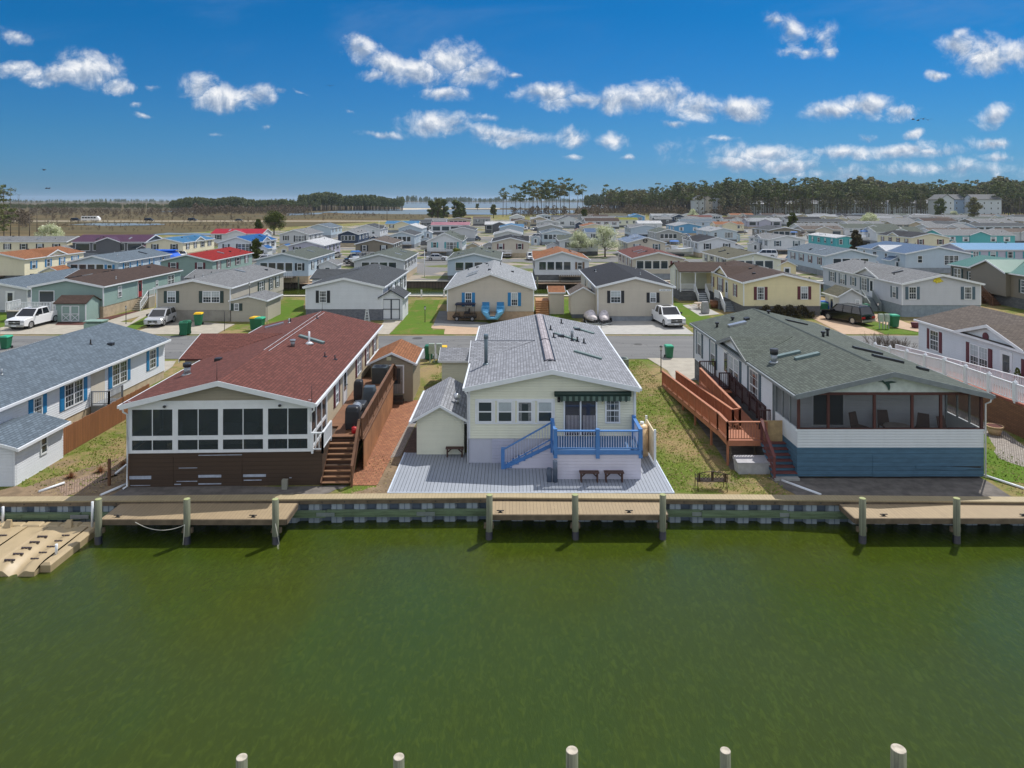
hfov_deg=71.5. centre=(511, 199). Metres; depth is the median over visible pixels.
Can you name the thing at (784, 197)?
pine tree
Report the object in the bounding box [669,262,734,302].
porch wing
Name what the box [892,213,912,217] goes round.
mobile home
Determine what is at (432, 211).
pine tree
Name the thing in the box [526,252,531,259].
parked car
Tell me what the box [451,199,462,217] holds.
pine tree
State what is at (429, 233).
shed
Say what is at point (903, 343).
bare shrub
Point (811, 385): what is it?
mobile home
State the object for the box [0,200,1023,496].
ground
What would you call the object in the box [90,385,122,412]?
porch steps
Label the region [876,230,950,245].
mobile home
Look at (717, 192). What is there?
pine tree
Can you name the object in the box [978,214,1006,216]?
mobile home
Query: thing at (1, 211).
pine tree
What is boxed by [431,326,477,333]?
driveway
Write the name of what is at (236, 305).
window
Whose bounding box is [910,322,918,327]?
flower tub
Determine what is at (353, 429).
fuel can
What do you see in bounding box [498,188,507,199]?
pine tree
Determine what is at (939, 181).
pine tree
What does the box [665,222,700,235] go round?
mobile home
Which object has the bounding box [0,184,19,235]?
pine tree
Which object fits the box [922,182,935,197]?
pine tree
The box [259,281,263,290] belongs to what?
window
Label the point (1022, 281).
window
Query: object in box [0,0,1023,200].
sky
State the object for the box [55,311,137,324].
mulch bed
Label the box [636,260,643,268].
window
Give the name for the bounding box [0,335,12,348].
wheeled bin
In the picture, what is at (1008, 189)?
pine tree
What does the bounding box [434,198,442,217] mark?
pine tree
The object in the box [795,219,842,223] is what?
mobile home
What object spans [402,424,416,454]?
brick patch
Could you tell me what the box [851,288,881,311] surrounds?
grey steps
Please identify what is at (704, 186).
pine tree
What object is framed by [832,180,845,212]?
pine tree
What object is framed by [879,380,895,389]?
pelican ornament
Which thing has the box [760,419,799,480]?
stairs
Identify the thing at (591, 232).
mobile home
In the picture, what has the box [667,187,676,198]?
pine tree
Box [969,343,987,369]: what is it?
window
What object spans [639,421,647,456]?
propane tank
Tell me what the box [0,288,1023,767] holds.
water
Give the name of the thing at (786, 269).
door
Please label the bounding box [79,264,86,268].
window
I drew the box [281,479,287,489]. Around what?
kerb stone
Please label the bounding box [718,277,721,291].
window
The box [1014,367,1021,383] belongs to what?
topiary
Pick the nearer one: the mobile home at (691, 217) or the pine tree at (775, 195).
the mobile home at (691, 217)
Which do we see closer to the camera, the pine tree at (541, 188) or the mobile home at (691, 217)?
the mobile home at (691, 217)
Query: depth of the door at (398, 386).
46.86 m
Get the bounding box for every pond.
[72,223,163,225]
[154,233,210,234]
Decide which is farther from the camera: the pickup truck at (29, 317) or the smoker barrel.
the pickup truck at (29, 317)
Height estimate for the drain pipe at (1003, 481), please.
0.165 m
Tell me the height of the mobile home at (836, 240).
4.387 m
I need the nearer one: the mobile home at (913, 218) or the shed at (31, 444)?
the shed at (31, 444)
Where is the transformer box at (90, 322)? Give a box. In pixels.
[83,319,108,327]
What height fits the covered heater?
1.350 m
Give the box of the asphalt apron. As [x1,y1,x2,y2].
[433,311,488,326]
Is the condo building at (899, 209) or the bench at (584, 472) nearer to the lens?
the bench at (584, 472)
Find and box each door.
[5,291,14,309]
[138,280,142,296]
[342,371,347,404]
[388,365,403,392]
[563,401,596,434]
[723,349,728,383]
[725,280,727,298]
[753,244,756,251]
[784,267,790,272]
[830,296,833,307]
[869,278,873,296]
[1000,349,1012,381]
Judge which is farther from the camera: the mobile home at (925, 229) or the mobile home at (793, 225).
the mobile home at (793, 225)
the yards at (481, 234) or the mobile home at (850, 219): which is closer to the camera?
the yards at (481, 234)
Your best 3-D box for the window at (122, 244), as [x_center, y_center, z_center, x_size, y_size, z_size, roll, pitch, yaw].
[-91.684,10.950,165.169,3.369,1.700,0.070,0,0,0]
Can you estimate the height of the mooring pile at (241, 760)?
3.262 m
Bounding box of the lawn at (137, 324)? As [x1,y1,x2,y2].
[127,316,146,328]
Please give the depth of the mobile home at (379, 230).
239.47 m
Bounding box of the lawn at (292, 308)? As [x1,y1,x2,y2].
[268,300,303,323]
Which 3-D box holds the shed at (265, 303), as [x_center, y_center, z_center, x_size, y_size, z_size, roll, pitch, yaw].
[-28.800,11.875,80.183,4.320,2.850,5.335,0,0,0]
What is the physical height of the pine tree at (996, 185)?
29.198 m
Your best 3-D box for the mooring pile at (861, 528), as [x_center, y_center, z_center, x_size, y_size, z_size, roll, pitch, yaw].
[14.621,14.119,29.684,0.420,3.363,0.312,0,0,0]
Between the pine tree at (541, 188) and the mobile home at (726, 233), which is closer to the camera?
the mobile home at (726, 233)
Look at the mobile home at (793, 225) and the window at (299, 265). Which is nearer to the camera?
the window at (299, 265)
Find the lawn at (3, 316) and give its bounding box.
[0,312,6,326]
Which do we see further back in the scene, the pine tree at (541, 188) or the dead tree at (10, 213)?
the pine tree at (541, 188)
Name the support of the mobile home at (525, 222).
on the ground at (428, 368)
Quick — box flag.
[420,240,426,251]
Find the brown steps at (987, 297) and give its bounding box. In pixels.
[981,285,1000,305]
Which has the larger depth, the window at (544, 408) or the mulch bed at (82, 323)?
the mulch bed at (82, 323)
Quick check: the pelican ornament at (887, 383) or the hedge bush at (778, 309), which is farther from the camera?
the hedge bush at (778, 309)
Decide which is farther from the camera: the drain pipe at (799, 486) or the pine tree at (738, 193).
the pine tree at (738, 193)
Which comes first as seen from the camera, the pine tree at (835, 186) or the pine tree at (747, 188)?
the pine tree at (747, 188)
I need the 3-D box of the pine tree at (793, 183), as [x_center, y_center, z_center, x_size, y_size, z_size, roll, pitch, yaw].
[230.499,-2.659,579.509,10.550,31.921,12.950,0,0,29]
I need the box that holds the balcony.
[501,415,642,478]
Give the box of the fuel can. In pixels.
[351,425,355,433]
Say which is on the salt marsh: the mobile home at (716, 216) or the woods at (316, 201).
the woods at (316, 201)
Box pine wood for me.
[604,176,1023,215]
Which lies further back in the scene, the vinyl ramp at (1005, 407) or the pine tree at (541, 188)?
the pine tree at (541, 188)
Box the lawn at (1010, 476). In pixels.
[984,434,1023,482]
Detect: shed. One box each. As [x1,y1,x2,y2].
[0,412,70,485]
[38,265,69,272]
[53,295,101,321]
[228,290,282,321]
[260,245,272,253]
[277,243,289,253]
[317,259,342,268]
[366,339,423,404]
[377,280,410,319]
[409,377,467,453]
[424,230,433,237]
[438,347,469,383]
[465,242,480,248]
[482,241,491,248]
[530,235,539,244]
[546,242,557,248]
[546,286,565,313]
[566,283,594,317]
[680,234,687,242]
[735,244,744,248]
[746,241,759,251]
[777,260,797,273]
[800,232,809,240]
[821,284,866,308]
[882,256,897,265]
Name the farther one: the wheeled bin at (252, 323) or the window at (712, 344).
the wheeled bin at (252, 323)
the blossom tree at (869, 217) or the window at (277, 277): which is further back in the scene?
the blossom tree at (869, 217)
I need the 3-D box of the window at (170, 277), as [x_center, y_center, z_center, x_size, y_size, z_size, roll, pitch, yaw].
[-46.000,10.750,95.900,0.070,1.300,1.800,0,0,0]
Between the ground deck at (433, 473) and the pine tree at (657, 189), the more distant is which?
the pine tree at (657, 189)
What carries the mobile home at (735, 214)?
on the ground at (428, 368)
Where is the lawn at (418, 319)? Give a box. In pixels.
[390,300,443,333]
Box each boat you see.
[349,250,360,266]
[481,302,504,319]
[665,240,692,255]
[790,231,806,240]
[861,230,869,242]
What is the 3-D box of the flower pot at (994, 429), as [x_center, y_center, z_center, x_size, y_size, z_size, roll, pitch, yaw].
[27.350,13.037,40.300,0.920,0.525,0.906,0,0,0]
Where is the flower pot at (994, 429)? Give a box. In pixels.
[987,423,1003,435]
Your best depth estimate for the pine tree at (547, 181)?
610.93 m
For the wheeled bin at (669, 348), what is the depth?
59.56 m
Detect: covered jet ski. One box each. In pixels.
[583,310,597,322]
[598,310,609,322]
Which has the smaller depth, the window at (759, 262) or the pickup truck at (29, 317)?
the pickup truck at (29, 317)
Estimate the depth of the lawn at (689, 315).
81.67 m
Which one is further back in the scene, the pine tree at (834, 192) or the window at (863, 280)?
the pine tree at (834, 192)
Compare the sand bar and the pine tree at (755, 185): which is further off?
the sand bar
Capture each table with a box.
[689,302,701,308]
[883,422,909,427]
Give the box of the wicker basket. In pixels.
[710,300,717,308]
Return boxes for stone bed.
[48,464,121,495]
[948,405,1023,466]
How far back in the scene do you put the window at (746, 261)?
118.90 m
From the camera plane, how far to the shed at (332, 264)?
120.00 m
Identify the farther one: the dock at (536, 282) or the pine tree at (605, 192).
the pine tree at (605, 192)
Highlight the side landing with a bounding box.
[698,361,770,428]
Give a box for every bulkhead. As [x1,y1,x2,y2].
[0,503,1023,525]
[283,280,822,287]
[283,295,824,296]
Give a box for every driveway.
[0,314,145,333]
[140,321,233,333]
[164,361,175,371]
[378,321,400,333]
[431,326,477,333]
[586,321,692,333]
[648,358,695,379]
[811,315,879,333]
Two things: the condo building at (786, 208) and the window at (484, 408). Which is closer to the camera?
the window at (484, 408)
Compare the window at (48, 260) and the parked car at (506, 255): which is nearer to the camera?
the window at (48, 260)
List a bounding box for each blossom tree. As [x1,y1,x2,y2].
[33,223,64,235]
[568,231,591,251]
[587,224,623,256]
[687,209,698,214]
[860,212,879,220]
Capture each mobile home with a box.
[0,236,79,251]
[0,246,85,278]
[0,268,78,311]
[0,322,170,423]
[27,264,182,317]
[64,248,171,268]
[71,235,161,256]
[117,311,382,489]
[145,234,214,253]
[153,264,285,320]
[158,247,252,280]
[210,229,272,245]
[217,234,277,257]
[254,246,335,283]
[278,227,322,245]
[287,237,341,257]
[302,263,408,319]
[306,222,342,237]
[337,228,368,246]
[351,223,388,238]
[352,247,418,278]
[354,236,403,254]
[385,221,420,232]
[388,229,421,247]
[398,223,426,238]
[409,219,433,225]
[424,218,447,221]
[426,230,466,255]
[431,222,470,234]
[444,260,536,319]
[446,246,502,280]
[448,217,471,225]
[450,225,477,240]
[462,314,641,463]
[473,216,490,225]
[484,221,514,232]
[491,234,529,257]
[493,229,522,237]
[499,223,523,235]
[509,214,523,220]
[511,218,530,228]
[530,216,548,225]
[531,246,590,279]
[536,214,550,219]
[536,219,559,226]
[537,223,562,232]
[539,228,570,244]
[550,215,576,219]
[554,233,597,255]
[555,216,580,227]
[564,214,593,219]
[574,221,582,230]
[579,222,605,232]
[579,262,675,320]
[581,216,615,223]
[582,228,615,244]
[583,218,619,228]
[599,213,626,216]
[614,217,637,226]
[616,245,685,278]
[617,234,666,250]
[624,223,656,235]
[627,213,644,220]
[635,221,662,227]
[647,227,681,244]
[649,214,672,220]
[652,217,671,225]
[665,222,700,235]
[668,214,684,222]
[676,219,716,227]
[681,216,703,218]
[682,234,736,256]
[685,215,711,218]
[689,308,995,477]
[696,226,737,241]
[701,246,782,270]
[703,213,721,220]
[706,260,823,315]
[709,221,744,232]
[719,217,748,221]
[727,213,753,216]
[741,215,773,217]
[741,218,781,228]
[747,232,805,253]
[750,216,771,217]
[751,225,800,236]
[758,213,784,215]
[773,214,790,218]
[780,217,820,225]
[786,243,877,275]
[789,223,841,227]
[793,226,843,234]
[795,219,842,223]
[803,214,837,217]
[807,232,851,248]
[820,259,984,316]
[821,216,846,218]
[838,214,864,216]
[838,221,883,223]
[838,223,896,235]
[841,219,859,220]
[843,216,864,218]
[855,241,972,272]
[862,226,923,243]
[873,218,913,222]
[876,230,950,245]
[877,215,902,217]
[884,221,935,225]
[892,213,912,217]
[905,215,942,217]
[907,217,936,219]
[913,305,1023,384]
[914,218,956,221]
[916,224,971,228]
[920,227,974,231]
[926,229,1015,242]
[931,221,964,223]
[932,216,961,221]
[938,241,1023,258]
[941,213,969,214]
[942,215,993,218]
[947,255,1023,309]
[959,219,1005,222]
[963,217,1003,218]
[964,223,1023,228]
[970,220,1016,222]
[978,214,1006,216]
[991,228,1023,242]
[1001,217,1023,222]
[1004,215,1023,216]
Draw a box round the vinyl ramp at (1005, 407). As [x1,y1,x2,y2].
[873,342,1023,438]
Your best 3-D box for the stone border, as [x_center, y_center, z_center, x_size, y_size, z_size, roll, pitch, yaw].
[-5.919,13.276,41.299,0.492,0.001,9.413,0,0,1]
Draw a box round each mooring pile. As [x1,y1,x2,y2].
[93,498,105,544]
[181,497,193,544]
[236,753,247,767]
[271,498,281,544]
[393,753,403,767]
[484,493,493,539]
[566,746,577,767]
[570,493,579,539]
[657,493,666,539]
[720,747,730,767]
[856,497,866,543]
[890,743,906,767]
[949,497,960,543]
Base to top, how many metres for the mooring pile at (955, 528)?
3.363 m
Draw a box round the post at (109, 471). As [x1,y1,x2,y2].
[108,458,110,485]
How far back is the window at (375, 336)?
51.67 m
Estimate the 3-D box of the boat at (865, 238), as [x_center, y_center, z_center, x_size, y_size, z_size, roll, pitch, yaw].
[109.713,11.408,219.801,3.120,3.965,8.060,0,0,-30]
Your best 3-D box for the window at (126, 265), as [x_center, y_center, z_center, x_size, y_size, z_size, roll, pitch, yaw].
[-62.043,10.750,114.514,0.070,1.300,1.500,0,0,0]
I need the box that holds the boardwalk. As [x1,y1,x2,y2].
[0,493,1023,506]
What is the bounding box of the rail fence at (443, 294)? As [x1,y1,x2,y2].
[410,290,446,296]
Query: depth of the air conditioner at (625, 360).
54.16 m
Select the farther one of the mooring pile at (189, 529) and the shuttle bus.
the shuttle bus
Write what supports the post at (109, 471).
on the dirt patch at (28, 491)
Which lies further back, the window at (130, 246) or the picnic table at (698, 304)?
the window at (130, 246)
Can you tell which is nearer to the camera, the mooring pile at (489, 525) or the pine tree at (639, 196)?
the mooring pile at (489, 525)
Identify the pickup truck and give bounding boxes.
[4,306,56,328]
[651,305,685,326]
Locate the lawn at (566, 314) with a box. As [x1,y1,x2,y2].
[547,299,571,317]
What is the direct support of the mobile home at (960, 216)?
on the ground at (428, 368)
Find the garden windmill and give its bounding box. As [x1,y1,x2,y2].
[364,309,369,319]
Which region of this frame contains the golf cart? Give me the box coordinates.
[452,302,476,320]
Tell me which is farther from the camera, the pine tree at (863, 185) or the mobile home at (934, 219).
the pine tree at (863, 185)
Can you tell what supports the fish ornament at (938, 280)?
attached to the mobile home at (904, 292)
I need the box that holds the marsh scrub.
[0,203,751,230]
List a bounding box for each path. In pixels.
[108,308,153,322]
[349,400,418,484]
[875,314,918,331]
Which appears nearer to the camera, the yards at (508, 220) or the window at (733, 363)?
the window at (733, 363)
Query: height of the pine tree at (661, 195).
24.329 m
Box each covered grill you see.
[345,405,360,429]
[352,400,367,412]
[353,379,363,400]
[362,385,376,403]
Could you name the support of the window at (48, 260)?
in the mobile home at (22, 262)
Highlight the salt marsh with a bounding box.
[0,201,1018,235]
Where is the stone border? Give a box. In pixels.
[390,424,415,457]
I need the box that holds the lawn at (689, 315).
[673,300,711,327]
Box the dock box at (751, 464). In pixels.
[733,455,772,473]
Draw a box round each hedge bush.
[753,305,770,310]
[770,304,786,315]
[784,304,801,317]
[797,305,814,317]
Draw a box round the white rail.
[311,420,331,453]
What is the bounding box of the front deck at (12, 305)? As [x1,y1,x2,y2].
[5,299,54,318]
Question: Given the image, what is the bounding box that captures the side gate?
[645,415,655,465]
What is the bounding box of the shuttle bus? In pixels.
[81,216,100,220]
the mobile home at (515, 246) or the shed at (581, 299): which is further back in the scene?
the mobile home at (515, 246)
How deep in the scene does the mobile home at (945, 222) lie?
291.72 m
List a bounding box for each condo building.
[690,195,705,214]
[705,196,711,213]
[712,194,719,213]
[746,201,799,214]
[808,200,885,213]
[885,200,927,213]
[927,194,954,214]
[948,194,966,212]
[964,194,1002,213]
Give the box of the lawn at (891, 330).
[873,321,918,333]
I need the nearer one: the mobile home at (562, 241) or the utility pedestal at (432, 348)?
the utility pedestal at (432, 348)
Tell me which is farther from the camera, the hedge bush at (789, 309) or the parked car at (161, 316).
the hedge bush at (789, 309)
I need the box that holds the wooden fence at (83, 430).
[63,384,148,454]
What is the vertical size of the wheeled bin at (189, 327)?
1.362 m
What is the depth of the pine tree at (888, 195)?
577.11 m
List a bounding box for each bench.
[445,446,463,456]
[579,470,598,482]
[604,470,623,482]
[695,471,727,491]
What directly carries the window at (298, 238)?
in the mobile home at (296, 236)
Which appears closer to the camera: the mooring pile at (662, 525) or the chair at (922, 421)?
the mooring pile at (662, 525)
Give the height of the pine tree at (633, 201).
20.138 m
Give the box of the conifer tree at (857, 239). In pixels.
[850,229,866,249]
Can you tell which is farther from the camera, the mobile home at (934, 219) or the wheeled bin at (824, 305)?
the mobile home at (934, 219)
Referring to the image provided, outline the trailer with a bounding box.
[583,318,611,327]
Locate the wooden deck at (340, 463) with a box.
[320,363,396,486]
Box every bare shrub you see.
[862,331,890,346]
[869,334,901,347]
[888,336,917,348]
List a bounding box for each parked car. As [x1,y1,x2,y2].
[144,306,175,325]
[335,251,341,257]
[343,253,365,262]
[426,254,447,260]
[500,251,510,257]
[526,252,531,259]
[757,249,777,256]
[820,303,875,324]
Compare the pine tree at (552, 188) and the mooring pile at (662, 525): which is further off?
the pine tree at (552, 188)
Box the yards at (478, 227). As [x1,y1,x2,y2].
[342,224,788,229]
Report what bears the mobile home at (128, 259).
on the ground at (428, 368)
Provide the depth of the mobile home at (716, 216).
438.39 m
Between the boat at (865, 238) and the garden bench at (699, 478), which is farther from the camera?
the boat at (865, 238)
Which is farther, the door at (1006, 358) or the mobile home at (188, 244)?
the mobile home at (188, 244)
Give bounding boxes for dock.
[0,501,94,576]
[102,503,297,524]
[493,501,667,519]
[535,277,580,288]
[839,504,1023,523]
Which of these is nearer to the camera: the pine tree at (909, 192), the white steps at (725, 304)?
the white steps at (725, 304)
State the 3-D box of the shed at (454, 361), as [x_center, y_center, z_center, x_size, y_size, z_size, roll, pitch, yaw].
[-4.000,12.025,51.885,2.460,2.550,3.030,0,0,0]
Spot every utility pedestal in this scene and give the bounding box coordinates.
[429,343,441,362]
[878,314,889,328]
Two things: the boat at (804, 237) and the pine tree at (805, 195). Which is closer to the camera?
the boat at (804, 237)
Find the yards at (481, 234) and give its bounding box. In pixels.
[162,230,751,238]
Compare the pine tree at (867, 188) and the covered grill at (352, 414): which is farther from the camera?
the pine tree at (867, 188)
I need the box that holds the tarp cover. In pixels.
[155,249,180,257]
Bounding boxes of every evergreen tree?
[250,238,262,258]
[254,219,262,228]
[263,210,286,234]
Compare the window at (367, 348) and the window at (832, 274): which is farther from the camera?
the window at (832, 274)
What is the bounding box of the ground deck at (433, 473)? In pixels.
[387,452,674,493]
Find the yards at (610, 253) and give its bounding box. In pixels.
[214,240,870,258]
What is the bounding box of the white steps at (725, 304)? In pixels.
[714,289,734,311]
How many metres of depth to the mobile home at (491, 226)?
284.40 m
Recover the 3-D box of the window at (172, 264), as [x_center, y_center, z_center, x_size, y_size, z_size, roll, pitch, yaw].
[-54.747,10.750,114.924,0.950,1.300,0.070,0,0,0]
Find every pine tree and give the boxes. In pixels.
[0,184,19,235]
[0,193,4,230]
[427,200,438,217]
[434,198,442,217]
[439,199,449,217]
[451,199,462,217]
[460,203,466,216]
[490,204,496,217]
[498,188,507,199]
[508,184,520,203]
[519,182,530,197]
[523,186,533,205]
[526,180,537,200]
[531,183,541,214]
[537,179,547,213]
[540,182,550,198]
[544,179,554,203]
[545,180,558,204]
[551,184,560,214]
[554,177,566,214]
[560,180,570,203]
[563,178,575,213]
[573,185,581,213]
[575,184,586,198]
[581,209,587,215]
[602,184,608,212]
[607,189,615,204]
[615,187,625,207]
[619,193,626,204]
[625,191,632,213]
[632,193,637,210]
[636,189,642,211]
[642,194,647,213]
[645,188,653,210]
[648,187,656,211]
[650,188,658,212]
[654,183,662,196]
[658,188,663,205]
[661,185,671,213]
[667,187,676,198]
[671,183,681,205]
[675,182,685,206]
[677,183,687,209]
[684,185,695,211]
[687,183,697,192]
[688,182,699,197]
[694,186,703,213]
[697,180,710,213]
[707,188,717,213]
[712,181,722,203]
[721,177,732,212]
[728,180,736,207]
[731,181,744,197]
[733,178,742,198]
[742,184,752,198]
[744,180,759,212]
[753,178,765,213]
[755,182,767,212]
[764,184,772,212]
[766,180,779,212]
[767,178,782,201]
[772,181,784,212]
[778,186,788,212]
[783,180,796,212]
[786,212,797,227]
[788,178,796,212]
[791,185,803,213]
[794,181,804,213]
[800,177,811,214]
[803,184,811,213]
[806,177,819,213]
[809,177,822,212]
[809,181,822,212]
[817,180,825,212]
[824,181,837,213]
[830,180,840,213]
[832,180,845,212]
[835,182,847,212]
[840,179,854,208]
[841,181,850,196]
[849,179,860,212]
[855,183,867,213]
[862,187,872,212]
[866,181,877,212]
[873,185,881,213]
[878,188,887,213]
[883,184,892,213]
[888,190,896,202]
[892,188,900,212]
[897,185,905,199]
[898,188,910,212]
[901,184,912,213]
[905,184,916,213]
[910,187,920,200]
[913,183,928,213]
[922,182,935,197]
[928,184,939,195]
[931,179,947,193]
[933,198,946,214]
[939,184,953,193]
[950,182,961,193]
[958,179,975,196]
[965,197,983,216]
[967,186,980,193]
[970,180,985,193]
[980,185,991,193]
[989,180,1003,196]
[992,187,1005,198]
[998,181,1010,213]
[1005,181,1018,213]
[1005,183,1014,214]
[1013,181,1023,213]
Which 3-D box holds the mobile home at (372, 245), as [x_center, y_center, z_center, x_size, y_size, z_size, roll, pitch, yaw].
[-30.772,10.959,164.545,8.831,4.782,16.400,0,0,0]
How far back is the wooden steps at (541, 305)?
83.03 m
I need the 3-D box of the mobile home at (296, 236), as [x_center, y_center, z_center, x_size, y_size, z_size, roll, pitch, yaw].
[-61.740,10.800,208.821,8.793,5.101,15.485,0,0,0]
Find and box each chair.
[849,411,868,427]
[877,410,888,427]
[914,412,929,427]
[936,415,946,427]
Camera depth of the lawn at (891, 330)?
72.28 m
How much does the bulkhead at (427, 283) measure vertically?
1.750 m
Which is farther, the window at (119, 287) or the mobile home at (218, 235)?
the mobile home at (218, 235)
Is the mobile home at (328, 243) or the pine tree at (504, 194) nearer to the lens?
the mobile home at (328, 243)
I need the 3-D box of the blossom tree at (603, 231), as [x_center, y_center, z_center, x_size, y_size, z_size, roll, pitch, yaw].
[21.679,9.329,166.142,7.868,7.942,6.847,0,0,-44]
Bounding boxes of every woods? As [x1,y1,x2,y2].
[2,192,618,211]
[9,195,583,203]
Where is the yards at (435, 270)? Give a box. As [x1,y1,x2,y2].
[252,262,950,279]
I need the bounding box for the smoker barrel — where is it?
[353,402,362,424]
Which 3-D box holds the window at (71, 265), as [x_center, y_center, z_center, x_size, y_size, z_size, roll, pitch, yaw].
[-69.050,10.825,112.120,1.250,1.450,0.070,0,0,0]
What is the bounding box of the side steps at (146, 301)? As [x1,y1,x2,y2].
[132,289,154,310]
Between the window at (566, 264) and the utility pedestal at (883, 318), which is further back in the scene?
the window at (566, 264)
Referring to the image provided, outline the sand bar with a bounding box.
[399,208,499,209]
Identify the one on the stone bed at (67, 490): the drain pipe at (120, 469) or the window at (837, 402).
the drain pipe at (120, 469)
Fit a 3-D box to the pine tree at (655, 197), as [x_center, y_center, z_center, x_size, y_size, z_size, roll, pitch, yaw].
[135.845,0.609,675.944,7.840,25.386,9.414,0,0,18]
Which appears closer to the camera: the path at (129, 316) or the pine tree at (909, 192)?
the path at (129, 316)
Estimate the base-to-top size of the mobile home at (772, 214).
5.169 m
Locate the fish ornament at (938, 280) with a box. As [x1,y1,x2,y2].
[933,277,942,282]
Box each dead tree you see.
[4,190,11,235]
[25,211,33,235]
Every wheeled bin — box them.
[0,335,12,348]
[179,321,187,334]
[183,320,191,333]
[193,312,203,324]
[249,316,257,329]
[254,316,265,328]
[424,344,433,358]
[664,344,673,357]
[820,302,828,312]
[889,314,899,326]
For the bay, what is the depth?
1698.79 m
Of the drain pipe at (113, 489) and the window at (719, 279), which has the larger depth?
the window at (719, 279)
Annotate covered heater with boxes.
[700,301,709,313]
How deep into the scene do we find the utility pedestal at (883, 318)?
73.16 m
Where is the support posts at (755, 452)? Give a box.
[729,446,756,461]
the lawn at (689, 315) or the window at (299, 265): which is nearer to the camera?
the lawn at (689, 315)
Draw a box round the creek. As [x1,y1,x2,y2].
[328,209,574,214]
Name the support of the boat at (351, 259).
on the yards at (435, 270)
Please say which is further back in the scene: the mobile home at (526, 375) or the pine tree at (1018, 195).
the pine tree at (1018, 195)
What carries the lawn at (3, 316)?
on the ground at (428, 368)
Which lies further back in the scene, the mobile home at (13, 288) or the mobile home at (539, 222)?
the mobile home at (539, 222)
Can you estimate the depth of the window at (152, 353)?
51.19 m
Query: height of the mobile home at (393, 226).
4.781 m
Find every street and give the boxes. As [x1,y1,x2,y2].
[0,336,918,358]
[252,259,784,261]
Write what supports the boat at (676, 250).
on the ground at (428, 368)
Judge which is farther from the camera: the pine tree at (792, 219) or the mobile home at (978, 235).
the pine tree at (792, 219)
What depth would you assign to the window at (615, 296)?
77.98 m
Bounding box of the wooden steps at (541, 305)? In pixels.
[535,298,548,315]
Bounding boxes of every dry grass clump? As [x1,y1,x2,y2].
[64,470,80,479]
[92,466,107,472]
[118,460,125,466]
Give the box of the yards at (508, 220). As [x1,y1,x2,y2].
[471,220,648,223]
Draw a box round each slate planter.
[547,467,551,481]
[553,460,556,482]
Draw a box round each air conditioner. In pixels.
[372,364,388,383]
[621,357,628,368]
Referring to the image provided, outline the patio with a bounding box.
[683,304,718,315]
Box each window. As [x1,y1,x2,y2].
[32,261,35,268]
[33,395,42,413]
[39,291,54,305]
[40,436,47,455]
[47,259,50,266]
[60,257,63,264]
[65,377,83,409]
[70,264,77,267]
[75,243,89,250]
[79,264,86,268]
[87,264,94,268]
[96,264,103,268]
[112,359,127,387]
[118,286,121,297]
[121,243,124,250]
[124,262,129,268]
[127,243,141,250]
[149,348,155,369]
[167,291,175,302]
[168,274,173,283]
[170,262,175,267]
[197,262,202,268]
[202,291,219,302]
[234,303,238,310]
[236,257,239,264]
[238,244,248,250]
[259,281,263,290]
[260,262,267,266]
[268,262,275,268]
[276,262,283,269]
[276,276,278,286]
[285,262,292,270]
[295,235,303,241]
[297,263,301,270]
[319,291,326,302]
[336,381,338,405]
[357,353,361,376]
[361,262,369,265]
[362,245,366,250]
[366,345,368,362]
[374,336,375,352]
[388,262,396,267]
[433,226,439,230]
[442,226,448,230]
[446,242,456,248]
[455,262,463,270]
[465,262,472,269]
[465,292,471,306]
[477,401,492,422]
[497,401,512,422]
[511,292,517,305]
[517,401,532,422]
[537,401,552,422]
[539,261,545,269]
[547,261,554,269]
[555,261,562,269]
[563,261,570,269]
[577,262,581,268]
[605,401,619,422]
[610,291,620,302]
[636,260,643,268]
[644,260,651,268]
[650,293,655,302]
[652,260,659,268]
[661,260,667,268]
[697,331,700,356]
[710,340,714,367]
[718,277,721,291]
[725,232,732,237]
[728,353,738,380]
[745,260,753,263]
[749,367,758,403]
[755,260,763,265]
[757,287,764,299]
[764,260,772,268]
[801,286,807,299]
[811,395,844,425]
[830,271,834,281]
[833,258,840,262]
[840,273,844,284]
[861,277,866,290]
[892,286,895,297]
[909,287,916,299]
[917,256,922,262]
[929,329,938,351]
[944,255,958,264]
[954,268,960,277]
[964,287,971,299]
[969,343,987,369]
[1008,252,1012,257]
[1021,280,1023,292]
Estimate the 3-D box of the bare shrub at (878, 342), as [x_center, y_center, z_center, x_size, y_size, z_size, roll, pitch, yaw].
[30.347,12.163,59.140,2.142,2.300,2.943,0,0,0]
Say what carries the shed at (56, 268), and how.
on the ground at (428, 368)
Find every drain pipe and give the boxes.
[38,482,64,492]
[100,483,125,495]
[114,464,125,473]
[781,479,820,494]
[984,474,1023,488]
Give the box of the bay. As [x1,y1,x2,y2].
[400,202,615,207]
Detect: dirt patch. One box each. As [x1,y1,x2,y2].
[0,455,128,495]
[109,485,347,495]
[353,456,401,493]
[692,414,786,470]
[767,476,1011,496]
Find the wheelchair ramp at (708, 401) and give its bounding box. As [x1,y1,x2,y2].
[662,368,771,465]
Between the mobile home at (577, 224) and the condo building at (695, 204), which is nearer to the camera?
the mobile home at (577, 224)
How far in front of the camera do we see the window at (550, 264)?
116.88 m
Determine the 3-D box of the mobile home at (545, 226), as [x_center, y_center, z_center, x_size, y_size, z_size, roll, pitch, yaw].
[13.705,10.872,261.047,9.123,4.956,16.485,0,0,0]

